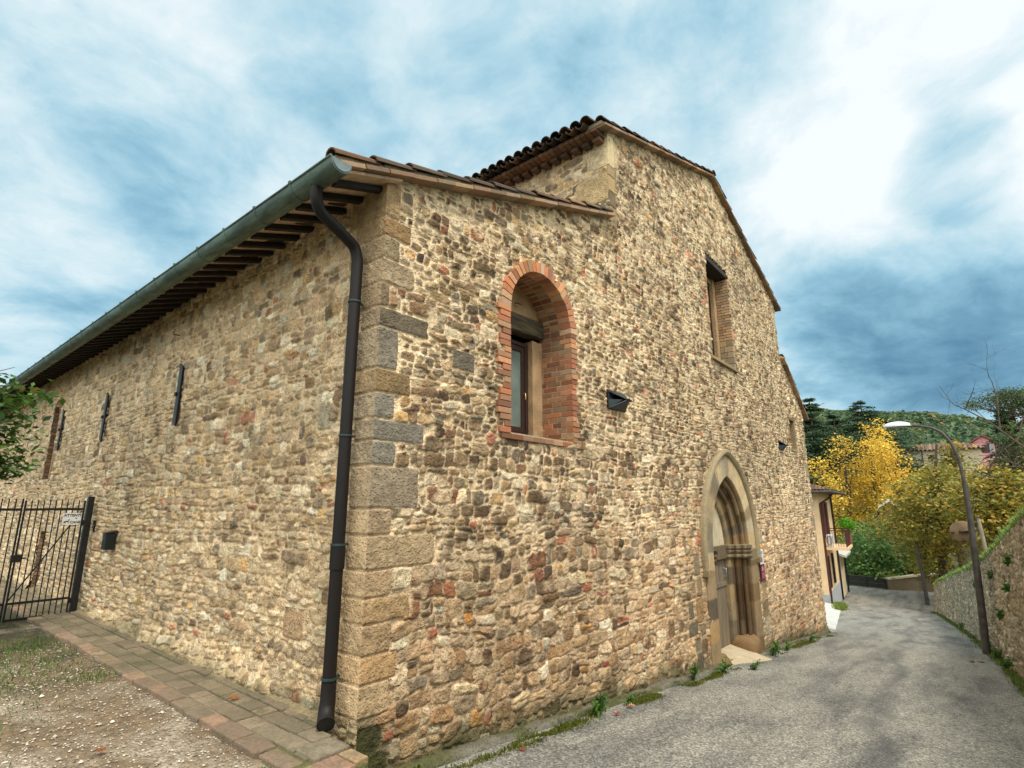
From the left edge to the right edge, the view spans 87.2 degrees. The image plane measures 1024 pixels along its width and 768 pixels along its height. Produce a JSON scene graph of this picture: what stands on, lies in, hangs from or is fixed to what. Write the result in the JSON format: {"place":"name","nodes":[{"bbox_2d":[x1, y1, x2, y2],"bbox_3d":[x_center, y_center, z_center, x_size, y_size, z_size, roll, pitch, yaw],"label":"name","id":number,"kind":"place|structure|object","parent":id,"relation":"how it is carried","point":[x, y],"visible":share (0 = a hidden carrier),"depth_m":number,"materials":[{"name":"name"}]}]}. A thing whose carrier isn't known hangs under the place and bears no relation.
{"place":"outdoors","nodes":[
{"label":"outdoors","id":0,"kind":"place"},
{"bbox_2d":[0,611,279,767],"bbox_3d":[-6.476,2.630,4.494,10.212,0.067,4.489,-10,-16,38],"label":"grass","id":1,"kind":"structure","parent":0,"point":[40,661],"depth_m":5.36,"materials":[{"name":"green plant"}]},
{"bbox_2d":[0,576,367,767],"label":"pavement","id":2,"kind":"structure","parent":0,"point":[303,739],"depth_m":4.47,"materials":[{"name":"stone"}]},
{"bbox_2d":[228,694,239,698],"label":"fallen leaf","id":3,"kind":"object","parent":2,"relation":"on","point":[233,696],"visible":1,"depth_m":4.39,"materials":[{"name":"orange plant"}]},
{"bbox_2d":[30,483,993,582],"bbox_3d":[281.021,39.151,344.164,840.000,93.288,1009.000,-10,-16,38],"label":"ground","id":4,"kind":"structure","parent":0,"point":[968,560],"depth_m":66.53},
{"bbox_2d":[0,115,827,767],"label":"church","id":5,"kind":"structure","parent":4,"relation":"on","point":[354,451],"depth_m":6.14,"materials":[{"name":"stone"}]},
{"bbox_2d":[0,497,95,622],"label":"iron gate","id":6,"kind":"structure","parent":5,"relation":"attached to","point":[80,557],"depth_m":7.91,"materials":[{"name":"black metal"}]},
{"bbox_2d":[61,513,81,524],"bbox_3d":[-6.702,2.051,8.181,0.038,0.175,0.225,-10,-16,38],"label":"warning sign","id":7,"kind":"object","parent":6,"relation":"attached to","point":[71,518],"visible":1,"depth_m":8.17,"materials":[{"name":"white paint"}]},
{"bbox_2d":[42,399,62,480],"bbox_3d":[-9.339,1.213,11.228,0.700,1.745,0.445,-10,-16,38],"label":"slit window","id":8,"kind":"structure","parent":5,"relation":"in","point":[57,411],"depth_m":11.22,"materials":[{"name":"brick"}]},
{"bbox_2d":[101,530,117,549],"bbox_3d":[-5.694,2.202,7.585,0.186,0.261,0.140,-10,-16,38],"label":"letterbox","id":9,"kind":"object","parent":5,"relation":"attached to","point":[108,540],"visible":1,"depth_m":7.54,"materials":[{"name":"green metal"}]},
{"bbox_2d":[510,339,527,434],"bbox_3d":[-0.082,0.012,6.452,0.089,1.200,0.870,-10,-16,38],"label":"window frame","id":10,"kind":"structure","parent":5,"relation":"in","point":[519,351],"depth_m":6.67,"materials":[{"name":"brown wood"}]},
{"bbox_2d":[606,389,631,412],"bbox_3d":[1.517,0.224,7.402,0.216,0.262,0.484,-10,-16,38],"label":"wall lamp","id":11,"kind":"object","parent":5,"relation":"attached to","point":[617,401],"visible":1,"depth_m":7.36,"materials":[{"name":"black metal"}]},
{"bbox_2d":[707,284,714,355],"bbox_3d":[4.218,-1.414,11.932,0.045,2.060,1.190,-10,-16,38],"label":"upper window frame","id":12,"kind":"structure","parent":5,"relation":"in","point":[710,316],"depth_m":12.37,"materials":[{"name":"brown wood"}]},
{"bbox_2d":[715,559,730,648],"bbox_3d":[3.908,4.299,10.243,0.109,1.790,1.340,-10,-16,38],"label":"portal door","id":13,"kind":"structure","parent":5,"relation":"in","point":[721,583],"depth_m":10.54,"materials":[{"name":"brown wood"}]},
{"bbox_2d":[760,549,764,580],"bbox_3d":[5.337,3.863,11.473,0.020,0.640,0.260,-10,-16,38],"label":"notice board","id":14,"kind":"object","parent":5,"relation":"attached to","point":[762,570],"visible":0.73,"depth_m":11.45,"materials":[{"name":"white paint"}]},
{"bbox_2d":[778,440,787,450],"bbox_3d":[7.204,1.623,14.237,0.208,0.249,0.460,-10,-16,38],"label":"wall lamp","id":15,"kind":"object","parent":5,"relation":"attached to","point":[782,446],"visible":1,"depth_m":14.19,"materials":[{"name":"black metal"}]},
{"bbox_2d":[808,456,853,542],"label":"poplar tree","id":16,"kind":"object","parent":4,"relation":"on","point":[830,484],"visible":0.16,"depth_m":55.15,"materials":[{"name":"yellow plant"}]},
{"bbox_2d":[810,484,852,603],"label":"peach house","id":17,"kind":"structure","parent":4,"relation":"on","point":[828,546],"depth_m":30.77,"materials":[{"name":"paint"}]},
{"bbox_2d":[836,517,857,543],"bbox_3d":[20.624,8.975,33.001,1.247,1.621,1.441,-10,-16,38],"label":"potted plant","id":18,"kind":"object","parent":17,"relation":"on","point":[846,521],"visible":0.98,"depth_m":32.88,"materials":[{"name":"green plant"}]},
{"bbox_2d":[802,398,871,515],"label":"cedar tree","id":19,"kind":"object","parent":4,"relation":"on","point":[810,423],"visible":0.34,"depth_m":73.29,"materials":[{"name":"green plant"}]},
{"bbox_2d":[838,550,850,596],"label":"annex house","id":20,"kind":"structure","parent":4,"relation":"on","point":[844,554],"depth_m":37.49,"materials":[{"name":"paint"}]},
{"bbox_2d":[816,433,876,553],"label":"poplar tree","id":21,"kind":"object","parent":4,"relation":"on","point":[847,513],"visible":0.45,"depth_m":57.46,"materials":[{"name":"yellow plant"}]},
{"bbox_2d":[834,533,872,581],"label":"green tree","id":22,"kind":"object","parent":4,"relation":"on","point":[850,549],"visible":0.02,"depth_m":49.01,"materials":[{"name":"green plant"}]},
{"bbox_2d":[806,414,916,517],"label":"cedar tree","id":23,"kind":"object","parent":4,"relation":"on","point":[834,423],"visible":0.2,"depth_m":79.12,"materials":[{"name":"green plant"}]},
{"bbox_2d":[845,574,886,588],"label":"metal railing","id":24,"kind":"object","parent":4,"relation":"on","point":[866,581],"visible":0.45,"depth_m":40.28,"materials":[{"name":"black metal"}]},
{"bbox_2d":[835,417,897,556],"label":"poplar tree","id":25,"kind":"object","parent":4,"relation":"on","point":[873,477],"visible":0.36,"depth_m":57.56,"materials":[{"name":"yellow plant"}]},
{"bbox_2d":[822,400,942,515],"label":"cedar tree","id":26,"kind":"object","parent":4,"relation":"on","point":[868,414],"visible":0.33,"depth_m":79.36,"materials":[{"name":"green plant"}]},
{"bbox_2d":[853,439,916,553],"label":"poplar tree","id":27,"kind":"object","parent":4,"relation":"on","point":[883,477],"visible":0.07,"depth_m":59.79,"materials":[{"name":"yellow plant"}]},
{"bbox_2d":[837,512,937,586],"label":"green tree","id":28,"kind":"object","parent":4,"relation":"on","point":[874,550],"visible":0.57,"depth_m":42.38,"materials":[{"name":"green plant"}]},
{"bbox_2d":[878,499,901,555],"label":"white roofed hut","id":29,"kind":"object","parent":4,"relation":"on","point":[887,501],"visible":0.18,"depth_m":51.58,"materials":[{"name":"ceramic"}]},
{"bbox_2d":[853,416,931,485],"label":"cedar tree","id":30,"kind":"object","parent":4,"relation":"on","point":[898,440],"visible":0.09,"depth_m":80.59,"materials":[{"name":"green plant"}]},
{"bbox_2d":[852,551,935,577],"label":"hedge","id":31,"kind":"object","parent":4,"relation":"on","point":[892,571],"visible":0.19,"depth_m":41.11,"materials":[{"name":"green plant"}]},
{"bbox_2d":[863,435,950,572],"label":"poplar tree","id":32,"kind":"object","parent":4,"relation":"on","point":[877,448],"visible":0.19,"depth_m":53.05,"materials":[{"name":"yellow plant"}]},
{"bbox_2d":[885,573,938,591],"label":"parapet wall","id":33,"kind":"structure","parent":4,"relation":"on","point":[910,582],"depth_m":38.81,"materials":[{"name":"stone"}]},
{"bbox_2d":[803,408,1023,484],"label":"woodland","id":34,"kind":"object","parent":4,"relation":"on","point":[966,429],"visible":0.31,"depth_m":289.06,"materials":[{"name":"green plant"}]},
{"bbox_2d":[915,542,929,604],"bbox_3d":[25.635,11.930,33.558,0.297,4.002,0.237,-10,-16,38],"label":"road pole","id":35,"kind":"object","parent":4,"relation":"on","point":[925,591],"visible":0.83,"depth_m":33.48,"materials":[{"name":"black paint"}]},
{"bbox_2d":[865,444,1003,582],"bbox_3d":[27.754,9.136,35.463,7.425,10.191,9.978,-3,-13,13],"label":"maple tree","id":36,"kind":"object","parent":4,"relation":"on","point":[940,541],"visible":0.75,"depth_m":35.04,"materials":[{"name":"yellow plant"}]},
{"bbox_2d":[883,422,990,654],"bbox_3d":[10.976,3.821,13.906,1.602,5.834,0.379,-10,-16,38],"label":"street lamp","id":37,"kind":"object","parent":4,"relation":"on","point":[983,625],"visible":0.97,"depth_m":13.36,"materials":[{"name":"grey metal"}]},
{"bbox_2d":[949,521,977,542],"bbox_3d":[11.505,3.765,13.686,0.570,0.530,0.205,-6,-14,25],"label":"traffic mirror","id":38,"kind":"object","parent":37,"relation":"attached to","point":[958,531],"visible":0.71,"depth_m":13.72,"materials":[{"name":"brown metal"}]},
{"bbox_2d":[900,442,985,501],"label":"farmhouse","id":39,"kind":"object","parent":4,"relation":"on","point":[929,448],"visible":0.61,"depth_m":76.79,"materials":[{"name":"stone"}]},
{"bbox_2d":[912,436,980,567],"bbox_3d":[32.414,8.703,39.606,4.641,9.576,4.578,-10,-16,38],"label":"maple tree","id":40,"kind":"object","parent":4,"relation":"on","point":[953,459],"visible":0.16,"depth_m":39.77,"materials":[{"name":"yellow plant"}]},
{"bbox_2d":[916,456,1023,552],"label":"maple tree","id":41,"kind":"object","parent":4,"relation":"on","point":[993,514],"visible":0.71,"depth_m":30.04,"materials":[{"name":"yellow plant"}]},
{"bbox_2d":[932,502,1023,584],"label":"bank grass","id":42,"kind":"structure","parent":4,"relation":"on","point":[1012,522],"depth_m":12.39,"materials":[{"name":"green plant"}]},
{"bbox_2d":[933,514,1023,679],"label":"retaining wall","id":43,"kind":"structure","parent":4,"relation":"on","point":[955,601],"depth_m":12.27,"materials":[{"name":"stone"}]},
{"bbox_2d":[986,570,992,579],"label":"weed","id":44,"kind":"object","parent":43,"relation":"attached to","point":[990,575],"visible":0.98,"depth_m":13.02,"materials":[{"name":"green plant"}]},
{"bbox_2d":[994,609,1003,620],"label":"weed","id":45,"kind":"object","parent":43,"relation":"attached to","point":[999,614],"visible":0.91,"depth_m":11.51,"materials":[{"name":"green plant"}]},
{"bbox_2d":[1000,580,1010,592],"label":"weed","id":46,"kind":"object","parent":43,"relation":"attached to","point":[1005,588],"visible":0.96,"depth_m":10.68,"materials":[{"name":"green plant"}]},
{"bbox_2d":[1002,553,1013,566],"bbox_3d":[9.655,3.426,10.480,0.194,0.271,0.277,-10,-16,38],"label":"weed","id":47,"kind":"object","parent":43,"relation":"attached to","point":[1007,562],"visible":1,"depth_m":10.44,"materials":[{"name":"green plant"}]},
{"bbox_2d":[936,338,1023,480],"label":"bare tree","id":48,"kind":"object","parent":4,"relation":"on","point":[1011,438],"visible":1,"depth_m":25.96,"materials":[{"name":"brown plant"}]},
{"bbox_2d":[976,517,986,551],"bbox_3d":[15.799,5.368,17.991,0.160,1.796,0.120,-10,-16,38],"label":"wooden post","id":49,"kind":"object","parent":4,"relation":"on","point":[983,540],"visible":0.65,"depth_m":18.04,"materials":[{"name":"grey wood"}]},
{"bbox_2d":[969,435,998,477],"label":"pink house","id":50,"kind":"structure","parent":4,"relation":"on","point":[984,439],"depth_m":101.23,"materials":[{"name":"ceramic"}]},
{"bbox_2d":[982,444,993,452],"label":"window","id":51,"kind":"structure","parent":50,"relation":"in","point":[987,450],"depth_m":100.88,"materials":[{"name":"white"}]},
{"bbox_2d":[957,386,1023,456],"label":"umbrella pine","id":52,"kind":"object","parent":4,"relation":"on","point":[1015,404],"visible":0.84,"depth_m":55.14,"materials":[{"name":"green plant"}]},
{"bbox_2d":[981,411,1023,507],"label":"cedar tree","id":53,"kind":"object","parent":4,"relation":"on","point":[1004,420],"visible":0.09,"depth_m":53.22,"materials":[{"name":"green plant"}]},
{"bbox_2d":[986,420,1023,501],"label":"cypress tree","id":54,"kind":"object","parent":4,"relation":"on","point":[1009,441],"visible":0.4,"depth_m":43.83,"materials":[{"name":"green plant"}]},
{"bbox_2d":[0,0,1023,422],"label":"sky","id":55,"kind":"structure","parent":0,"point":[868,155],"materials":[{"name":"blue"}]},
{"bbox_2d":[438,582,1023,767],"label":"road","id":56,"kind":"structure","parent":0,"point":[884,678],"depth_m":6.45,"materials":[{"name":"grey asphalt"}]},
{"bbox_2d":[0,603,272,767],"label":"gravel","id":57,"kind":"structure","parent":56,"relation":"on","point":[107,694],"depth_m":4.04,"materials":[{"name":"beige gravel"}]},
{"bbox_2d":[0,367,65,483],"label":"leafy tree","id":58,"kind":"object","parent":57,"relation":"on","point":[8,468],"visible":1,"depth_m":6.54,"materials":[{"name":"green plant"}]},
{"bbox_2d":[93,745,107,751],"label":"fallen leaf","id":59,"kind":"object","parent":57,"relation":"on","point":[101,749],"visible":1,"depth_m":3.54,"materials":[{"name":"orange plant"}]},
{"bbox_2d":[590,692,609,716],"bbox_3d":[0.946,3.439,5.753,0.243,0.255,0.193,4,-13,-19],"label":"weed","id":60,"kind":"object","parent":56,"relation":"on","point":[602,700],"visible":0.94,"depth_m":5.76,"materials":[{"name":"green plant"}]},
{"bbox_2d":[387,630,829,767],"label":"kerb","id":61,"kind":"structure","parent":56,"relation":"on","point":[441,758],"depth_m":5.14,"materials":[{"name":"stone"}]},
{"bbox_2d":[410,632,833,767],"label":"moss","id":62,"kind":"object","parent":56,"relation":"on","point":[569,725],"visible":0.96,"depth_m":5.41,"materials":[{"name":"green plant"}]},
{"bbox_2d":[624,694,633,705],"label":"weed","id":63,"kind":"object","parent":56,"relation":"on","point":[629,700],"visible":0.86,"depth_m":6.24,"materials":[{"name":"green plant"}]},
{"bbox_2d":[689,662,699,680],"bbox_3d":[2.662,4.197,7.841,0.166,0.275,0.244,-10,-16,38],"label":"weed","id":64,"kind":"object","parent":56,"relation":"on","point":[693,670],"visible":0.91,"depth_m":7.84,"materials":[{"name":"green plant"}]},
{"bbox_2d":[716,656,732,672],"bbox_3d":[3.367,4.476,8.514,0.246,0.238,0.410,-10,-16,38],"label":"weed","id":65,"kind":"object","parent":56,"relation":"on","point":[722,666],"visible":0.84,"depth_m":8.52,"materials":[{"name":"green plant"}]},
{"bbox_2d":[748,659,763,669],"bbox_3d":[4.051,4.686,8.929,0.335,0.166,0.192,5,-13,-20],"label":"weed","id":66,"kind":"object","parent":56,"relation":"on","point":[754,666],"visible":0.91,"depth_m":8.93,"materials":[{"name":"green plant"}]},
{"bbox_2d":[768,639,782,655],"bbox_3d":[5.175,5.216,10.597,0.269,0.302,0.520,-4,-13,17],"label":"weed","id":67,"kind":"object","parent":56,"relation":"on","point":[775,649],"visible":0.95,"depth_m":10.56,"materials":[{"name":"green plant"}]},
{"bbox_2d":[784,638,791,650],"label":"weed","id":68,"kind":"object","parent":56,"relation":"on","point":[787,647],"visible":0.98,"depth_m":11.41,"materials":[{"name":"green plant"}]},
{"bbox_2d":[809,633,817,640],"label":"weed","id":69,"kind":"object","parent":56,"relation":"on","point":[811,638],"visible":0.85,"depth_m":13.08,"materials":[{"name":"green plant"}]},
{"bbox_2d":[930,611,1023,695],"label":"verge grass","id":70,"kind":"structure","parent":56,"relation":"on","point":[1016,679],"depth_m":11.31,"materials":[{"name":"green plant"}]},
{"bbox_2d":[992,648,1002,659],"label":"weed","id":71,"kind":"object","parent":56,"relation":"on","point":[997,653],"visible":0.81,"depth_m":11.91,"materials":[{"name":"green plant"}]},
{"bbox_2d":[1000,655,1013,669],"bbox_3d":[9.824,5.545,10.657,0.257,0.347,0.378,-10,-16,38],"label":"weed","id":72,"kind":"object","parent":56,"relation":"on","point":[1007,663],"visible":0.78,"depth_m":10.61,"materials":[{"name":"green plant"}]},
{"bbox_2d":[825,602,840,632],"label":"side pavement","id":73,"kind":"structure","parent":0,"point":[832,615],"depth_m":20.81,"materials":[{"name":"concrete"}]},
{"bbox_2d":[831,601,848,610],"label":"doorstep grass","id":74,"kind":"structure","parent":73,"relation":"on","point":[839,605],"depth_m":26.04,"materials":[{"name":"green plant"}]}
]}

